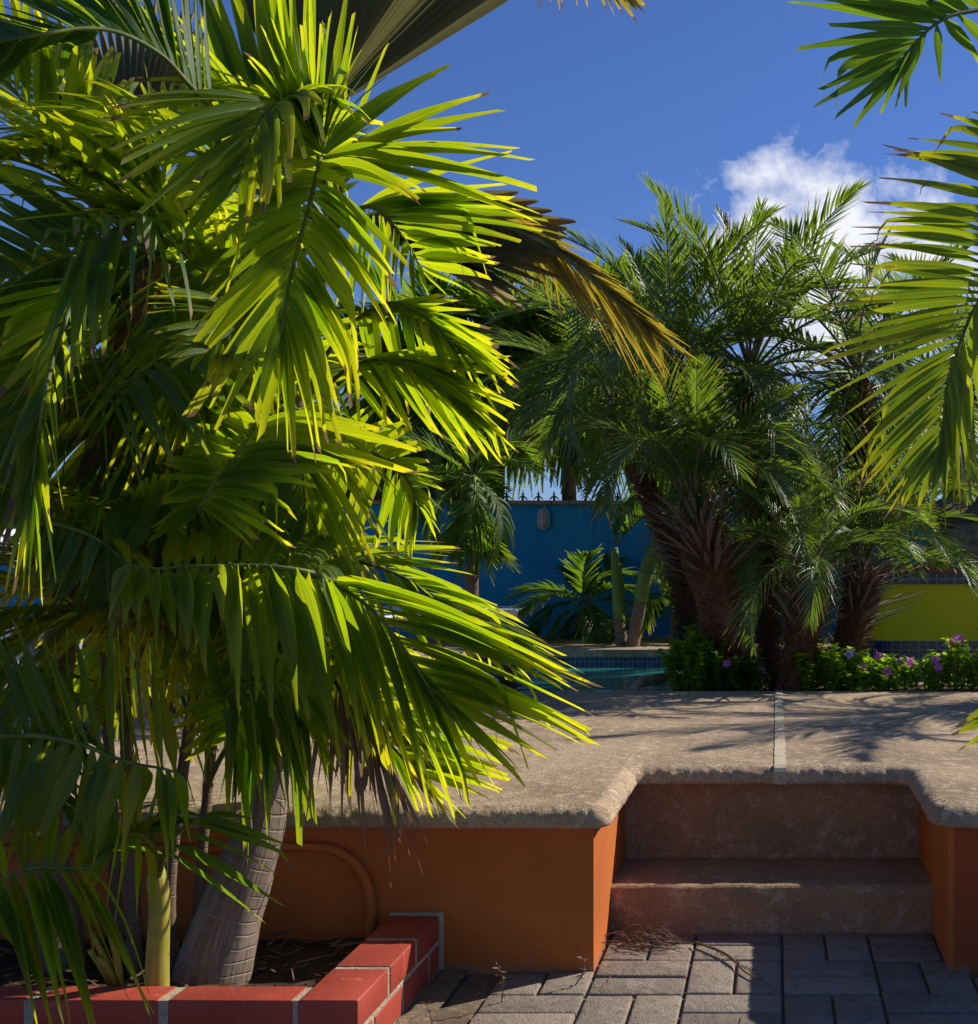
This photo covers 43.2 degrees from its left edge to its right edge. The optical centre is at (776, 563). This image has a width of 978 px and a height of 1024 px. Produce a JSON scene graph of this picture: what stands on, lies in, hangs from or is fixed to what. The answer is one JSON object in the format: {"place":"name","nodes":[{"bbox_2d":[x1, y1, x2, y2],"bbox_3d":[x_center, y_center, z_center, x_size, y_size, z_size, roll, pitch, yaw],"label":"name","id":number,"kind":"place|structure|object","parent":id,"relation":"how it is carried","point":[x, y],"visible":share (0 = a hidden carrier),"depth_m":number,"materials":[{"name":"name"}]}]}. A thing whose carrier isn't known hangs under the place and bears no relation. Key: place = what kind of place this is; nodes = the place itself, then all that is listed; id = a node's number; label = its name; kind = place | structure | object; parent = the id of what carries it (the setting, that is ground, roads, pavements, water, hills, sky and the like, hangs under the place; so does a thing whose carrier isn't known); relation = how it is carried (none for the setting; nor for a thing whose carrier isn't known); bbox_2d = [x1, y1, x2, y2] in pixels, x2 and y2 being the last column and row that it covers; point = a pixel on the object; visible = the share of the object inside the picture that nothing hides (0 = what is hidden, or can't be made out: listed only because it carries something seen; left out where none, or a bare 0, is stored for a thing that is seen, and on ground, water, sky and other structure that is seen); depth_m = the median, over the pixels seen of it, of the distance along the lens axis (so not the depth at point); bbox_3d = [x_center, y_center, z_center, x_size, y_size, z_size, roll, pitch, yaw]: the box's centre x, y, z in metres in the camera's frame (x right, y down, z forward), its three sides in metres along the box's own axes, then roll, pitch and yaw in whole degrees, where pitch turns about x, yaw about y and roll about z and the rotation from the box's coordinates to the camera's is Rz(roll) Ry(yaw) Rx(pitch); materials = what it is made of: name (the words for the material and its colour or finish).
{"place":"outdoors","nodes":[
{"label":"outdoors","id":0,"kind":"place"},
{"bbox_2d":[0,529,331,665],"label":"sun lounger","id":1,"kind":"object","parent":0,"point":[18,657],"visible":0.01,"depth_m":6.58,"materials":[{"name":"white plastic"}]},
{"bbox_2d":[0,937,363,986],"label":"soil","id":2,"kind":"structure","parent":0,"point":[303,975],"depth_m":2.96,"materials":[{"name":"brown soil"}]},
{"bbox_2d":[0,414,190,877],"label":"palm tree","id":3,"kind":"object","parent":2,"relation":"on","point":[42,781],"visible":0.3,"depth_m":2.39,"materials":[{"name":"green plant"}]},
{"bbox_2d":[0,0,259,972],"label":"palm tree","id":4,"kind":"object","parent":2,"relation":"on","point":[54,294],"visible":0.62,"depth_m":2.58,"materials":[{"name":"green plant"}]},
{"bbox_2d":[0,748,295,1023],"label":"palm tree","id":5,"kind":"object","parent":2,"relation":"on","point":[50,908],"visible":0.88,"depth_m":2.36,"materials":[{"name":"green plant"}]},
{"bbox_2d":[0,445,465,976],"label":"palm tree","id":6,"kind":"object","parent":2,"relation":"on","point":[291,727],"visible":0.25,"depth_m":2.67,"materials":[{"name":"green plant"}]},
{"bbox_2d":[0,0,547,813],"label":"palm tree","id":7,"kind":"object","parent":2,"relation":"on","point":[274,120],"visible":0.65,"depth_m":2.66,"materials":[{"name":"green plant"}]},
{"bbox_2d":[45,180,603,986],"bbox_3d":[-1.346,0.076,2.927,1.100,2.004,1.812,0,0,-40],"label":"palm tree","id":8,"kind":"object","parent":2,"relation":"on","point":[451,692],"visible":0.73,"depth_m":2.60,"materials":[{"name":"green plant"}]},
{"bbox_2d":[4,636,834,689],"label":"pool deck","id":9,"kind":"structure","parent":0,"point":[654,641],"depth_m":9.51,"materials":[{"name":"stone"}]},
{"bbox_2d":[377,612,406,619],"bbox_3d":[-3.655,0.227,8.300,1.910,0.854,0.690,0,0,0],"label":"sun lounger","id":10,"kind":"object","parent":9,"relation":"on","point":[389,615],"visible":0.02,"depth_m":8.56,"materials":[{"name":"white plastic"}]},
{"bbox_2d":[325,560,533,637],"bbox_3d":[-3.005,0.227,9.600,1.910,0.854,0.690,0,0,0],"label":"sun lounger","id":11,"kind":"object","parent":9,"relation":"on","point":[513,611],"visible":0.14,"depth_m":9.61,"materials":[{"name":"white plastic"}]},
{"bbox_2d":[314,238,568,499],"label":"palm tree","id":12,"kind":"object","parent":9,"relation":"on","point":[432,288],"visible":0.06,"depth_m":10.93,"materials":[{"name":"green plant"}]},
{"bbox_2d":[398,396,558,617],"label":"palm tree","id":13,"kind":"object","parent":9,"relation":"on","point":[472,534],"visible":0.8,"depth_m":8.87,"materials":[{"name":"green plant"}]},
{"bbox_2d":[0,490,977,635],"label":"boundary wall","id":14,"kind":"structure","parent":9,"relation":"on","point":[536,551],"depth_m":10.50,"materials":[{"name":"blue paint"}]},
{"bbox_2d":[537,505,549,528],"bbox_3d":[-2.080,-0.427,10.452,0.104,0.248,0.095,0,0,0],"label":"bulkhead lamp","id":15,"kind":"object","parent":14,"relation":"attached to","point":[543,518],"visible":1,"depth_m":10.43,"materials":[{"name":"beige paint"}]},
{"bbox_2d":[332,257,649,544],"bbox_3d":[-2.815,-1.001,11.415,3.611,4.133,3.243,0,0,0],"label":"palm tree","id":16,"kind":"object","parent":9,"relation":"on","point":[426,454],"visible":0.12,"depth_m":10.58,"materials":[{"name":"green plant"}]},
{"bbox_2d":[418,249,734,522],"bbox_3d":[-2.074,-1.060,11.376,3.083,4.253,3.166,0,0,-40],"label":"palm tree","id":17,"kind":"object","parent":9,"relation":"on","point":[481,311],"visible":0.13,"depth_m":10.72,"materials":[{"name":"green plant"}]},
{"bbox_2d":[503,544,658,643],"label":"palm tree","id":18,"kind":"object","parent":9,"relation":"on","point":[582,588],"visible":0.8,"depth_m":9.76,"materials":[{"name":"green plant"}]},
{"bbox_2d":[452,244,791,654],"bbox_3d":[-1.152,-0.727,7.805,2.230,2.841,2.126,0,0,40],"label":"date palm","id":19,"kind":"object","parent":9,"relation":"on","point":[644,488],"visible":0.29,"depth_m":7.58,"materials":[{"name":"green plant"}]},
{"bbox_2d":[610,491,668,646],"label":"palm tree","id":20,"kind":"object","parent":9,"relation":"on","point":[618,598],"visible":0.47,"depth_m":9.16,"materials":[{"name":"green plant"}]},
{"bbox_2d":[497,244,786,500],"bbox_3d":[-1.245,-0.950,11.666,3.080,4.071,3.457,0,0,0],"label":"palm tree","id":21,"kind":"object","parent":9,"relation":"on","point":[529,354],"visible":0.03,"depth_m":11.07,"materials":[{"name":"green plant"}]},
{"bbox_2d":[470,647,828,666],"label":"swimming pool","id":22,"kind":"structure","parent":9,"relation":"in","point":[611,657],"depth_m":8.80,"materials":[{"name":"tile"}]},
{"bbox_2d":[611,543,749,640],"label":"palm tree","id":23,"kind":"object","parent":9,"relation":"on","point":[654,605],"visible":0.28,"depth_m":9.58,"materials":[{"name":"green plant"}]},
{"bbox_2d":[625,468,739,646],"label":"palm tree","id":24,"kind":"object","parent":9,"relation":"on","point":[644,582],"visible":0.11,"depth_m":9.10,"materials":[{"name":"green plant"}]},
{"bbox_2d":[540,172,942,673],"bbox_3d":[-0.191,-0.814,7.213,2.251,2.995,2.451,0,0,-33],"label":"date palm","id":25,"kind":"object","parent":9,"relation":"on","point":[767,626],"visible":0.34,"depth_m":6.93,"materials":[{"name":"green plant"}]},
{"bbox_2d":[707,448,881,655],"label":"palm tree","id":26,"kind":"object","parent":9,"relation":"on","point":[746,588],"visible":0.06,"depth_m":8.08,"materials":[{"name":"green plant"}]},
{"bbox_2d":[630,671,971,690],"bbox_3d":[1.721,0.723,6.575,4.958,0.234,1.054,0,0,0],"label":"bed edging","id":27,"kind":"object","parent":9,"relation":"on","point":[638,684],"visible":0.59,"depth_m":6.31,"materials":[{"name":"stone"}]},
{"bbox_2d":[667,209,977,665],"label":"date palm","id":28,"kind":"object","parent":9,"relation":"on","point":[848,442],"visible":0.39,"depth_m":6.97,"materials":[{"name":"green plant"}]},
{"bbox_2d":[674,674,975,690],"bbox_3d":[1.825,0.755,6.487,4.750,0.190,1.025,0,0,0],"label":"planting bed","id":29,"kind":"object","parent":9,"relation":"in","point":[845,688],"visible":0.05,"depth_m":6.14,"materials":[{"name":"soil"}]},
{"bbox_2d":[471,189,871,676],"bbox_3d":[-0.647,-0.704,6.803,2.311,2.790,2.158,0,0,38],"label":"date palm","id":30,"kind":"object","parent":29,"relation":"on","point":[668,322],"visible":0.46,"depth_m":6.55,"materials":[{"name":"green plant"}]},
{"bbox_2d":[520,336,853,688],"bbox_3d":[-0.446,-0.234,6.239,1.752,1.895,1.786,0,0,0],"label":"date palm","id":31,"kind":"object","parent":29,"relation":"on","point":[711,581],"visible":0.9,"depth_m":6.07,"materials":[{"name":"green plant"}]},
{"bbox_2d":[654,625,740,690],"bbox_3d":[-0.439,0.494,6.105,0.421,0.343,0.378,0,0,-31],"label":"shrub","id":32,"kind":"object","parent":29,"relation":"on","point":[692,659],"visible":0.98,"depth_m":6.07,"materials":[{"name":"green plant"}]},
{"bbox_2d":[683,622,728,682],"bbox_3d":[-0.359,0.472,6.503,0.343,0.381,0.296,0,0,-34],"label":"shrub","id":33,"kind":"object","parent":29,"relation":"on","point":[684,635],"visible":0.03,"depth_m":6.48,"materials":[{"name":"green plant"}]},
{"bbox_2d":[718,649,778,690],"bbox_3d":[-0.132,0.551,6.063,0.375,0.220,0.257,0,0,-19],"label":"shrub","id":34,"kind":"object","parent":29,"relation":"on","point":[757,670],"visible":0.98,"depth_m":6.05,"materials":[{"name":"green plant"}]},
{"bbox_2d":[696,445,935,690],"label":"date palm","id":35,"kind":"object","parent":29,"relation":"on","point":[807,611],"visible":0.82,"depth_m":6.04,"materials":[{"name":"green plant"}]},
{"bbox_2d":[779,638,854,690],"bbox_3d":[0.211,0.515,6.109,0.427,0.302,0.286,0,0,0],"label":"shrub","id":36,"kind":"object","parent":29,"relation":"on","point":[832,659],"visible":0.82,"depth_m":6.06,"materials":[{"name":"green plant"}]},
{"bbox_2d":[824,646,872,689],"bbox_3d":[0.377,0.552,6.170,0.294,0.230,0.276,0,0,0],"label":"shrub","id":37,"kind":"object","parent":29,"relation":"on","point":[858,659],"visible":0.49,"depth_m":6.13,"materials":[{"name":"green plant"}]},
{"bbox_2d":[742,444,977,675],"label":"date palm","id":38,"kind":"object","parent":29,"relation":"on","point":[862,599],"visible":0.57,"depth_m":6.80,"materials":[{"name":"green plant"}]},
{"bbox_2d":[840,657,893,690],"bbox_3d":[0.467,0.574,6.048,0.299,0.183,0.220,0,0,0],"label":"periwinkle","id":39,"kind":"object","parent":29,"relation":"on","point":[875,674],"visible":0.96,"depth_m":6.03,"materials":[{"name":"green plant"}]},
{"bbox_2d":[872,651,920,690],"bbox_3d":[0.621,0.555,6.101,0.283,0.213,0.235,0,0,0],"label":"periwinkle","id":40,"kind":"object","parent":29,"relation":"on","point":[898,664],"visible":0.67,"depth_m":6.08,"materials":[{"name":"green plant"}]},
{"bbox_2d":[901,649,953,690],"bbox_3d":[0.781,0.552,6.074,0.311,0.219,0.249,0,0,0],"label":"periwinkle","id":41,"kind":"object","parent":29,"relation":"on","point":[930,675],"visible":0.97,"depth_m":6.05,"materials":[{"name":"green plant"}]},
{"bbox_2d":[938,633,977,690],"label":"periwinkle","id":42,"kind":"object","parent":29,"relation":"on","point":[955,655],"visible":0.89,"depth_m":6.09,"materials":[{"name":"green plant"}]},
{"bbox_2d":[960,649,977,690],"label":"periwinkle","id":43,"kind":"object","parent":29,"relation":"on","point":[970,666],"visible":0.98,"depth_m":6.08,"materials":[{"name":"green plant"}]},
{"bbox_2d":[789,237,977,541],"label":"date palm","id":44,"kind":"object","parent":9,"relation":"on","point":[949,494],"visible":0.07,"depth_m":8.92,"materials":[{"name":"green plant"}]},
{"bbox_2d":[865,563,977,673],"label":"fountain wall","id":45,"kind":"structure","parent":9,"relation":"on","point":[947,606],"depth_m":8.20,"materials":[{"name":"yellow paint"}]},
{"bbox_2d":[936,521,977,560],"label":"rock","id":46,"kind":"object","parent":45,"relation":"on","point":[968,531],"visible":0.52,"depth_m":8.28,"materials":[{"name":"grey stone"}]},
{"bbox_2d":[932,498,977,531],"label":"rock","id":47,"kind":"object","parent":46,"relation":"on","point":[939,505],"visible":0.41,"depth_m":8.50,"materials":[{"name":"grey stone"}]},
{"bbox_2d":[968,496,977,521],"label":"rock","id":48,"kind":"object","parent":46,"relation":"on","point":[973,509],"visible":0.69,"depth_m":8.41,"materials":[{"name":"grey stone"}]},
{"bbox_2d":[0,691,977,828],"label":"terrace","id":49,"kind":"structure","parent":0,"point":[906,738],"depth_m":3.95,"materials":[{"name":"stone"}]},
{"bbox_2d":[2,690,186,716],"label":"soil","id":50,"kind":"structure","parent":49,"relation":"on","point":[4,711],"depth_m":5.23,"materials":[{"name":"brown soil"}]},
{"bbox_2d":[2,0,703,732],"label":"fan palm","id":51,"kind":"object","parent":49,"relation":"on","point":[406,30],"visible":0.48,"depth_m":4.04,"materials":[{"name":"green plant"}]},
{"bbox_2d":[774,690,786,783],"bbox_3d":[0.011,0.675,4.851,0.043,0.058,2.228,0,0,0],"label":"joint strip","id":52,"kind":"object","parent":49,"relation":"on","point":[780,774],"visible":1,"depth_m":4.21,"materials":[{"name":"grey concrete"}]},
{"bbox_2d":[786,0,977,751],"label":"palm tree","id":53,"kind":"object","parent":49,"relation":"on","point":[879,63],"visible":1,"depth_m":2.77,"materials":[{"name":"green plant"}]},
{"bbox_2d":[0,0,977,500],"label":"sky","id":54,"kind":"structure","parent":0,"point":[713,100],"materials":[{"name":"blue"}]},
{"bbox_2d":[491,662,534,690],"bbox_3d":[-1.312,0.535,5.621,0.298,0.191,0.347,0,0,-23],"label":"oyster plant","id":55,"kind":"object","parent":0,"point":[504,681],"visible":0.29,"depth_m":5.57,"materials":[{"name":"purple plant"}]},
{"bbox_2d":[428,934,977,1023],"bbox_3d":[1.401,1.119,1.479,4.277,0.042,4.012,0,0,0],"label":"paving","id":56,"kind":"structure","parent":0,"point":[815,981],"depth_m":3.05,"materials":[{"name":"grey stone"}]},
{"bbox_2d":[0,912,443,1023],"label":"brick edging","id":57,"kind":"object","parent":56,"relation":"on","point":[389,968],"visible":0.98,"depth_m":2.58,"materials":[{"name":"red brick"}]},
{"bbox_2d":[420,1000,438,1023],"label":"weed","id":58,"kind":"object","parent":56,"relation":"on","point":[425,1006],"visible":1,"depth_m":2.70,"materials":[{"name":"brown plant"}]},
{"bbox_2d":[395,968,467,1023],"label":"paving","id":59,"kind":"structure","parent":56,"relation":"on","point":[440,987],"depth_m":2.96,"materials":[{"name":"grey stone"}]},
{"bbox_2d":[0,692,898,1022],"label":"leaf litter","id":60,"kind":"object","parent":56,"relation":"on","point":[340,946],"visible":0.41,"depth_m":2.98,"materials":[{"name":"brown plant"}]},
{"bbox_2d":[493,960,506,1001],"bbox_3d":[-0.693,1.044,2.938,0.036,0.111,0.022,0,0,-7],"label":"weed","id":61,"kind":"object","parent":56,"relation":"on","point":[502,990],"visible":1,"depth_m":2.94,"materials":[{"name":"brown plant"}]},
{"bbox_2d":[575,956,587,984],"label":"weed","id":62,"kind":"object","parent":56,"relation":"on","point":[583,969],"visible":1,"depth_m":3.06,"materials":[{"name":"brown plant"}]},
{"bbox_2d":[602,924,693,951],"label":"litter","id":63,"kind":"object","parent":56,"relation":"on","point":[655,940],"visible":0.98,"depth_m":3.36,"materials":[{"name":"brown plant"}]},
{"bbox_2d":[694,941,770,984],"bbox_3d":[-0.120,1.085,3.203,0.029,0.014,0.405,0,0,-32],"label":"dry twig","id":64,"kind":"object","parent":56,"relation":"on","point":[721,952],"visible":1,"depth_m":3.22,"materials":[{"name":"brown plant"}]},
{"bbox_2d":[611,784,932,936],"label":"steps","id":65,"kind":"structure","parent":56,"relation":"on","point":[802,859],"depth_m":3.77,"materials":[{"name":"concrete"}]},
{"bbox_2d":[480,667,966,690],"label":"water","id":66,"kind":"structure","parent":0,"point":[616,678],"depth_m":7.83,"materials":[{"name":"teal liquid"}]},
{"bbox_2d":[919,540,950,562],"bbox_3d":[1.155,-0.080,8.450,0.262,0.209,0.307,0,0,0],"label":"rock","id":67,"kind":"object","parent":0,"point":[929,545],"visible":0.19,"depth_m":8.36,"materials":[{"name":"grey stone"}]},
{"label":"ground","id":68,"kind":"structure","parent":0,"visible":0},
{"bbox_2d":[0,804,624,974],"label":"retaining wall","id":69,"kind":"structure","parent":68,"relation":"on","point":[524,900],"depth_m":3.17,"materials":[{"name":"orange paint"}]},
{"bbox_2d":[3,842,375,939],"bbox_3d":[-1.696,0.937,3.155,1.235,0.373,0.026,0,0,0],"label":"conduit","id":70,"kind":"object","parent":69,"relation":"attached to","point":[352,861],"visible":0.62,"depth_m":3.14,"materials":[{"name":"orange paint"}]},
{"bbox_2d":[919,804,977,974],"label":"retaining wall","id":71,"kind":"structure","parent":68,"relation":"on","point":[948,857],"depth_m":3.17,"materials":[{"name":"orange paint"}]}
]}

